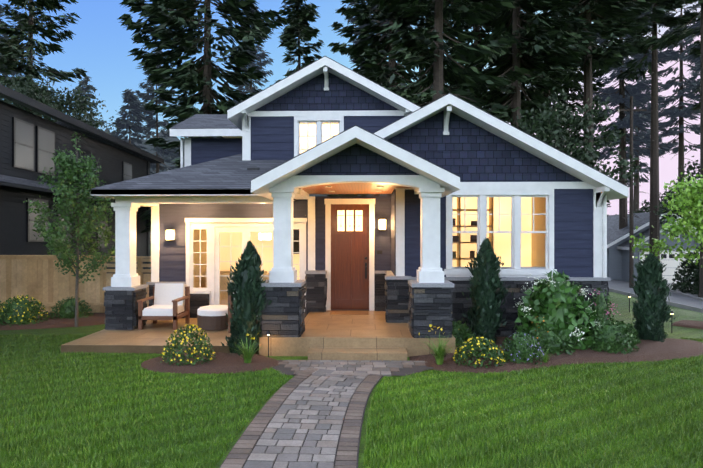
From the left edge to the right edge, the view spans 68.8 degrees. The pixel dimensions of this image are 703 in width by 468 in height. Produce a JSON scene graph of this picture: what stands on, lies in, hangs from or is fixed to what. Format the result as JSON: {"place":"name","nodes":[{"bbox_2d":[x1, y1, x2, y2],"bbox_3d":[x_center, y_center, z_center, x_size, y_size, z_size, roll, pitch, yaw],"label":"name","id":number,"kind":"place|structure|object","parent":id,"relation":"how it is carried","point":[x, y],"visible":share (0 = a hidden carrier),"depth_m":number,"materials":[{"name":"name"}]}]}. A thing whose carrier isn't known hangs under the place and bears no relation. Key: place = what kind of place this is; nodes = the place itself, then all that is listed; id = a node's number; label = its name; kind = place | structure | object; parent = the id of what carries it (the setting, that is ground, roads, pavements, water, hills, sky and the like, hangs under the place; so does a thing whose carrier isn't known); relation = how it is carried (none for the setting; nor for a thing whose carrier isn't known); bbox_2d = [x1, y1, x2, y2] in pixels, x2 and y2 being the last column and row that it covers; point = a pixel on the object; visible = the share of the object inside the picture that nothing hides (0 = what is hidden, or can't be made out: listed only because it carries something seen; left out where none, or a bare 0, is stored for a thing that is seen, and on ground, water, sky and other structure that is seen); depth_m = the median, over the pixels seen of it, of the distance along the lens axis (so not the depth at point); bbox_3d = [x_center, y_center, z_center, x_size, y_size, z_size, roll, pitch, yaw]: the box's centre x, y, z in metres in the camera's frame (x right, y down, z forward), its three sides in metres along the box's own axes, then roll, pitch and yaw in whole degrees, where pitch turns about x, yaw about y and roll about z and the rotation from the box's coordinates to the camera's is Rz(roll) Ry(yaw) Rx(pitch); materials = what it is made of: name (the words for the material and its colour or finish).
{"place":"outdoors","nodes":[
{"label":"outdoors","id":0,"kind":"place"},
{"bbox_2d":[0,84,163,273],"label":"neighbour house","id":1,"kind":"structure","parent":0,"point":[30,143],"depth_m":16.11,"materials":[{"name":"grey"}]},
{"bbox_2d":[0,0,700,218],"label":"sky","id":2,"kind":"structure","parent":0,"point":[100,46],"materials":[{"name":"blue"}]},
{"bbox_2d":[0,245,702,467],"bbox_3d":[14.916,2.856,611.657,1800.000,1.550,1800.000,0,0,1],"label":"ground","id":3,"kind":"structure","parent":0,"point":[621,301],"depth_m":6.09,"materials":[{"name":"green plant"}]},
{"bbox_2d":[0,5,19,103],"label":"fir","id":4,"kind":"object","parent":3,"relation":"on","point":[13,75],"visible":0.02,"depth_m":51.21,"materials":[{"name":"green plant"}]},
{"bbox_2d":[0,0,86,121],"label":"fir","id":5,"kind":"object","parent":3,"relation":"on","point":[13,48],"visible":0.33,"depth_m":35.57,"materials":[{"name":"green plant"}]},
{"bbox_2d":[0,313,104,329],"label":"mulch bed","id":6,"kind":"object","parent":3,"relation":"on","point":[94,319],"visible":0.35,"depth_m":11.66,"materials":[{"name":"brown soil"}]},
{"bbox_2d":[0,295,49,326],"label":"flowering bush","id":7,"kind":"object","parent":6,"relation":"on","point":[21,310],"visible":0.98,"depth_m":11.54,"materials":[{"name":"green plant"}]},
{"bbox_2d":[23,132,114,326],"bbox_3d":[-6.179,-0.104,11.392,1.877,4.372,1.742,0,0,-32],"label":"young tree","id":8,"kind":"object","parent":6,"relation":"on","point":[70,172],"visible":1,"depth_m":11.39,"materials":[{"name":"green plant"}]},
{"bbox_2d":[48,296,93,318],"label":"bush","id":9,"kind":"object","parent":6,"relation":"on","point":[67,308],"visible":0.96,"depth_m":12.34,"materials":[{"name":"green plant"}]},
{"bbox_2d":[0,66,121,132],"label":"tree","id":10,"kind":"object","parent":3,"relation":"on","point":[43,93],"visible":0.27,"depth_m":33.99,"materials":[{"name":"green plant"}]},
{"bbox_2d":[0,255,150,312],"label":"fence","id":11,"kind":"object","parent":3,"relation":"on","point":[44,282],"visible":0.44,"depth_m":13.41,"materials":[{"name":"brown wood"}]},
{"bbox_2d":[72,75,106,132],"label":"fir","id":12,"kind":"object","parent":3,"relation":"on","point":[84,86],"visible":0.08,"depth_m":64.51,"materials":[{"name":"green plant"}]},
{"bbox_2d":[110,88,154,174],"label":"fir","id":13,"kind":"object","parent":3,"relation":"on","point":[132,105],"visible":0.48,"depth_m":46.14,"materials":[{"name":"green plant"}]},
{"bbox_2d":[126,47,183,213],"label":"fir","id":14,"kind":"object","parent":3,"relation":"on","point":[152,121],"visible":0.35,"depth_m":51.91,"materials":[{"name":"green plant"}]},
{"bbox_2d":[118,0,288,232],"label":"fir","id":15,"kind":"object","parent":3,"relation":"on","point":[192,76],"visible":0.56,"depth_m":26.37,"materials":[{"name":"green plant"}]},
{"bbox_2d":[141,352,278,373],"bbox_3d":[-2.212,2.043,8.234,2.350,0.064,1.264,0,0,1],"label":"mulch bed","id":16,"kind":"object","parent":3,"relation":"on","point":[222,363],"visible":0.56,"depth_m":7.91,"materials":[{"name":"brown soil"}]},
{"bbox_2d":[160,324,215,365],"bbox_3d":[-2.591,1.748,8.157,0.846,0.634,0.742,0,0,1],"label":"yellow shrub","id":17,"kind":"object","parent":16,"relation":"on","point":[201,341],"visible":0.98,"depth_m":8.04,"materials":[{"name":"green plant"}]},
{"bbox_2d":[230,333,263,362],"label":"daylily","id":18,"kind":"object","parent":16,"relation":"on","point":[247,357],"visible":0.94,"depth_m":8.00,"materials":[{"name":"green plant"}]},
{"bbox_2d":[266,331,270,356],"bbox_3d":[-1.380,1.846,8.526,0.099,0.470,0.099,0,0,1],"label":"path light","id":19,"kind":"object","parent":16,"relation":"on","point":[268,333],"visible":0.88,"depth_m":8.52,"materials":[{"name":"black metal"}]},
{"bbox_2d":[216,3,272,137],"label":"fir","id":20,"kind":"object","parent":3,"relation":"on","point":[260,56],"visible":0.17,"depth_m":54.43,"materials":[{"name":"green plant"}]},
{"bbox_2d":[105,128,386,244],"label":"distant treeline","id":21,"kind":"object","parent":3,"relation":"on","point":[150,147],"visible":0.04,"depth_m":99.95,"materials":[{"name":"green plant"}]},
{"bbox_2d":[221,240,271,355],"bbox_3d":[-1.791,1.100,8.814,0.862,2.002,0.832,0,0,-26],"label":"conifer shrub","id":22,"kind":"object","parent":3,"relation":"on","point":[248,303],"visible":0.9,"depth_m":8.65,"materials":[{"name":"green plant"}]},
{"bbox_2d":[276,0,324,195],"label":"fir","id":23,"kind":"object","parent":3,"relation":"on","point":[300,14],"visible":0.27,"depth_m":39.65,"materials":[{"name":"green plant"}]},
{"bbox_2d":[220,360,432,467],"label":"walkway","id":24,"kind":"structure","parent":3,"relation":"on","point":[310,414],"depth_m":5.72,"materials":[{"name":"stone pavers"}]},
{"bbox_2d":[61,56,628,360],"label":"house","id":25,"kind":"structure","parent":3,"relation":"on","point":[462,178],"depth_m":10.30,"materials":[{"name":"blue"}]},
{"bbox_2d":[137,283,189,329],"bbox_3d":[-3.925,1.501,10.780,0.810,0.880,0.820,0,0,1],"label":"armchair","id":26,"kind":"object","parent":25,"relation":"on","point":[170,300],"visible":0.98,"depth_m":10.94,"materials":[{"name":"white fabric"}]},
{"bbox_2d":[166,228,174,241],"bbox_3d":[-4.197,0.021,11.884,0.172,0.340,0.125,0,0,1],"label":"sconce","id":27,"kind":"object","parent":25,"relation":"attached to","point":[169,234],"visible":1,"depth_m":11.83,"materials":[{"name":"white glass"}]},
{"bbox_2d":[197,305,227,329],"bbox_3d":[-2.799,1.716,10.612,0.760,0.410,0.760,0,0,1],"label":"ottoman","id":28,"kind":"object","parent":25,"relation":"on","point":[212,317],"visible":0.71,"depth_m":10.29,"materials":[{"name":"wicker"}]},
{"bbox_2d":[228,293,259,332],"bbox_3d":[-1.925,1.501,10.338,0.820,0.880,0.810,0,0,16],"label":"armchair","id":29,"kind":"object","parent":25,"relation":"on","point":[230,307],"visible":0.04,"depth_m":10.07,"materials":[{"name":"brown wood"}]},
{"bbox_2d":[379,217,385,231],"bbox_3d":[0.706,-0.219,11.763,0.172,0.340,0.125,0,0,1],"label":"sconce","id":30,"kind":"object","parent":25,"relation":"attached to","point":[382,224],"visible":1,"depth_m":11.71,"materials":[{"name":"white glass"}]},
{"bbox_2d":[344,0,412,195],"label":"fir","id":31,"kind":"object","parent":3,"relation":"on","point":[354,41],"visible":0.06,"depth_m":45.77,"materials":[{"name":"green plant"}]},
{"bbox_2d":[323,0,478,256],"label":"fir","id":32,"kind":"object","parent":3,"relation":"on","point":[375,68],"visible":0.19,"depth_m":29.11,"materials":[{"name":"green plant"}]},
{"bbox_2d":[379,0,465,102],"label":"fir","id":33,"kind":"object","parent":3,"relation":"on","point":[445,38],"visible":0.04,"depth_m":38.85,"materials":[{"name":"green plant"}]},
{"bbox_2d":[367,0,531,117],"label":"fir","id":34,"kind":"object","parent":3,"relation":"on","point":[476,12],"visible":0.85,"depth_m":22.53,"materials":[{"name":"green plant"}]},
{"bbox_2d":[419,0,547,130],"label":"fir","id":35,"kind":"object","parent":3,"relation":"on","point":[486,26],"visible":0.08,"depth_m":32.48,"materials":[{"name":"green plant"}]},
{"bbox_2d":[444,0,607,129],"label":"fir","id":36,"kind":"object","parent":3,"relation":"on","point":[529,50],"visible":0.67,"depth_m":26.02,"materials":[{"name":"green plant"}]},
{"bbox_2d":[409,337,702,373],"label":"mulch bed","id":37,"kind":"object","parent":3,"relation":"on","point":[666,349],"visible":0.58,"depth_m":8.43,"materials":[{"name":"brown soil"}]},
{"bbox_2d":[417,324,465,364],"bbox_3d":[1.390,1.751,8.043,0.862,0.601,0.875,0,0,1],"label":"daylily","id":38,"kind":"object","parent":37,"relation":"on","point":[440,353],"visible":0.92,"depth_m":8.02,"materials":[{"name":"green plant"}]},
{"bbox_2d":[452,320,476,346],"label":"shrub","id":39,"kind":"object","parent":37,"relation":"on","point":[461,334],"visible":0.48,"depth_m":9.34,"materials":[{"name":"green plant"}]},
{"bbox_2d":[452,337,506,367],"bbox_3d":[2.017,1.848,8.095,0.858,0.455,0.701,0,0,1],"label":"yellow shrub","id":40,"kind":"object","parent":37,"relation":"on","point":[479,344],"visible":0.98,"depth_m":7.98,"materials":[{"name":"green plant"}]},
{"bbox_2d":[462,237,513,343],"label":"conifer shrub","id":41,"kind":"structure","parent":37,"relation":"on","point":[485,309],"depth_m":9.41,"materials":[{"name":"green plant"}]},
{"bbox_2d":[498,332,544,364],"bbox_3d":[2.704,1.818,8.226,0.773,0.512,0.630,0,0,1],"label":"flowering shrub","id":42,"kind":"object","parent":37,"relation":"on","point":[518,348],"visible":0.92,"depth_m":8.09,"materials":[{"name":"green plant"}]},
{"bbox_2d":[531,317,548,350],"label":"shrub","id":43,"kind":"object","parent":37,"relation":"on","point":[544,330],"visible":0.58,"depth_m":8.73,"materials":[{"name":"green plant"}]},
{"bbox_2d":[537,347,551,362],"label":"plant","id":44,"kind":"object","parent":37,"relation":"on","point":[545,358],"visible":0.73,"depth_m":8.11,"materials":[{"name":"green plant"}]},
{"bbox_2d":[528,327,575,355],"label":"shrub","id":45,"kind":"object","parent":37,"relation":"on","point":[553,341],"visible":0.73,"depth_m":8.68,"materials":[{"name":"green plant"}]},
{"bbox_2d":[513,269,600,349],"bbox_3d":[3.796,1.372,9.417,1.648,1.479,1.315,0,0,1],"label":"hydrangea","id":46,"kind":"object","parent":37,"relation":"on","point":[557,295],"visible":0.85,"depth_m":9.16,"materials":[{"name":"green plant"}]},
{"bbox_2d":[589,287,620,328],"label":"pink rose","id":47,"kind":"object","parent":37,"relation":"on","point":[600,306],"visible":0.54,"depth_m":9.63,"materials":[{"name":"green plant"}]},
{"bbox_2d":[585,321,638,353],"bbox_3d":[4.537,1.791,8.978,0.897,0.577,0.814,0,0,1],"label":"shrub","id":48,"kind":"object","parent":37,"relation":"on","point":[611,338],"visible":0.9,"depth_m":8.81,"materials":[{"name":"green plant"}]},
{"bbox_2d":[612,320,640,344],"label":"low shrub","id":49,"kind":"object","parent":37,"relation":"on","point":[634,332],"visible":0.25,"depth_m":9.46,"materials":[{"name":"green plant"}]},
{"bbox_2d":[630,253,678,341],"bbox_3d":[5.723,1.224,9.848,0.827,1.764,0.842,0,0,-15],"label":"arborvitae","id":50,"kind":"object","parent":37,"relation":"on","point":[650,306],"visible":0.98,"depth_m":9.68,"materials":[{"name":"green plant"}]},
{"bbox_2d":[520,0,623,153],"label":"fir","id":51,"kind":"object","parent":3,"relation":"on","point":[572,96],"visible":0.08,"depth_m":36.89,"materials":[{"name":"green plant"}]},
{"bbox_2d":[508,86,640,215],"bbox_3d":[9.159,-2.383,23.658,6.854,8.930,7.664,0,0,1],"label":"tree","id":52,"kind":"object","parent":3,"relation":"on","point":[547,124],"visible":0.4,"depth_m":22.37,"materials":[{"name":"green plant"}]},
{"bbox_2d":[520,0,671,175],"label":"fir","id":53,"kind":"object","parent":3,"relation":"on","point":[601,58],"visible":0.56,"depth_m":27.83,"materials":[{"name":"green plant"}]},
{"bbox_2d":[580,5,679,228],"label":"fir","id":54,"kind":"object","parent":3,"relation":"on","point":[621,94],"visible":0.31,"depth_m":41.00,"materials":[{"name":"green plant"}]},
{"bbox_2d":[616,96,646,287],"bbox_3d":[17.143,-2.419,31.424,1.800,12.000,0.260,0,0,1],"label":"utility pole","id":55,"kind":"object","parent":3,"relation":"on","point":[631,232],"visible":0.78,"depth_m":31.34,"materials":[{"name":"brown wood"}]},
{"bbox_2d":[610,17,677,212],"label":"fir","id":56,"kind":"object","parent":3,"relation":"on","point":[641,133],"visible":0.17,"depth_m":58.78,"materials":[{"name":"green plant"}]},
{"bbox_2d":[602,211,699,282],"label":"neighbour house","id":57,"kind":"structure","parent":3,"relation":"on","point":[617,253],"depth_m":38.90,"materials":[{"name":"grey"}]},
{"bbox_2d":[602,0,700,259],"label":"fir","id":58,"kind":"object","parent":3,"relation":"on","point":[630,74],"visible":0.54,"depth_m":35.13,"materials":[{"name":"green plant"}]},
{"bbox_2d":[615,181,697,217],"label":"tree","id":59,"kind":"object","parent":3,"relation":"on","point":[645,208],"visible":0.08,"depth_m":46.85,"materials":[{"name":"green plant"}]},
{"bbox_2d":[633,1,700,191],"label":"fir","id":60,"kind":"object","parent":3,"relation":"on","point":[674,112],"visible":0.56,"depth_m":50.93,"materials":[{"name":"green plant"}]},
{"bbox_2d":[633,0,702,297],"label":"fir","id":61,"kind":"object","parent":3,"relation":"on","point":[664,40],"visible":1,"depth_m":29.54,"materials":[{"name":"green plant"}]},
{"bbox_2d":[653,156,702,225],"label":"tree","id":62,"kind":"object","parent":3,"relation":"on","point":[667,210],"visible":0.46,"depth_m":31.62,"materials":[{"name":"green plant"}]},
{"bbox_2d":[671,246,699,294],"bbox_3d":[22.576,2.079,31.273,5.393,3.350,5.300,0,0,1],"label":"hedge","id":63,"kind":"object","parent":3,"relation":"on","point":[685,284],"visible":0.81,"depth_m":31.58,"materials":[{"name":"green plant"}]},
{"bbox_2d":[672,320,702,328],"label":"mulch bed","id":64,"kind":"object","parent":3,"relation":"on","point":[691,324],"visible":0.94,"depth_m":11.63,"materials":[{"name":"brown soil"}]},
{"bbox_2d":[629,169,702,267],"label":"deciduous tree","id":65,"kind":"object","parent":64,"relation":"in","point":[694,195],"visible":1,"depth_m":11.62,"materials":[{"name":"green plant"}]},
{"bbox_2d":[679,1,700,115],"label":"fir","id":66,"kind":"object","parent":3,"relation":"on","point":[695,73],"visible":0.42,"depth_m":46.26,"materials":[{"name":"green plant"}]},
{"bbox_2d":[608,280,702,312],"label":"road","id":67,"kind":"structure","parent":0,"point":[685,301],"depth_m":26.20,"materials":[{"name":"grey asphalt"}]},
{"bbox_2d":[667,283,697,296],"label":"driveway","id":68,"kind":"structure","parent":0,"point":[696,295],"depth_m":32.34,"materials":[{"name":"grey concrete"}]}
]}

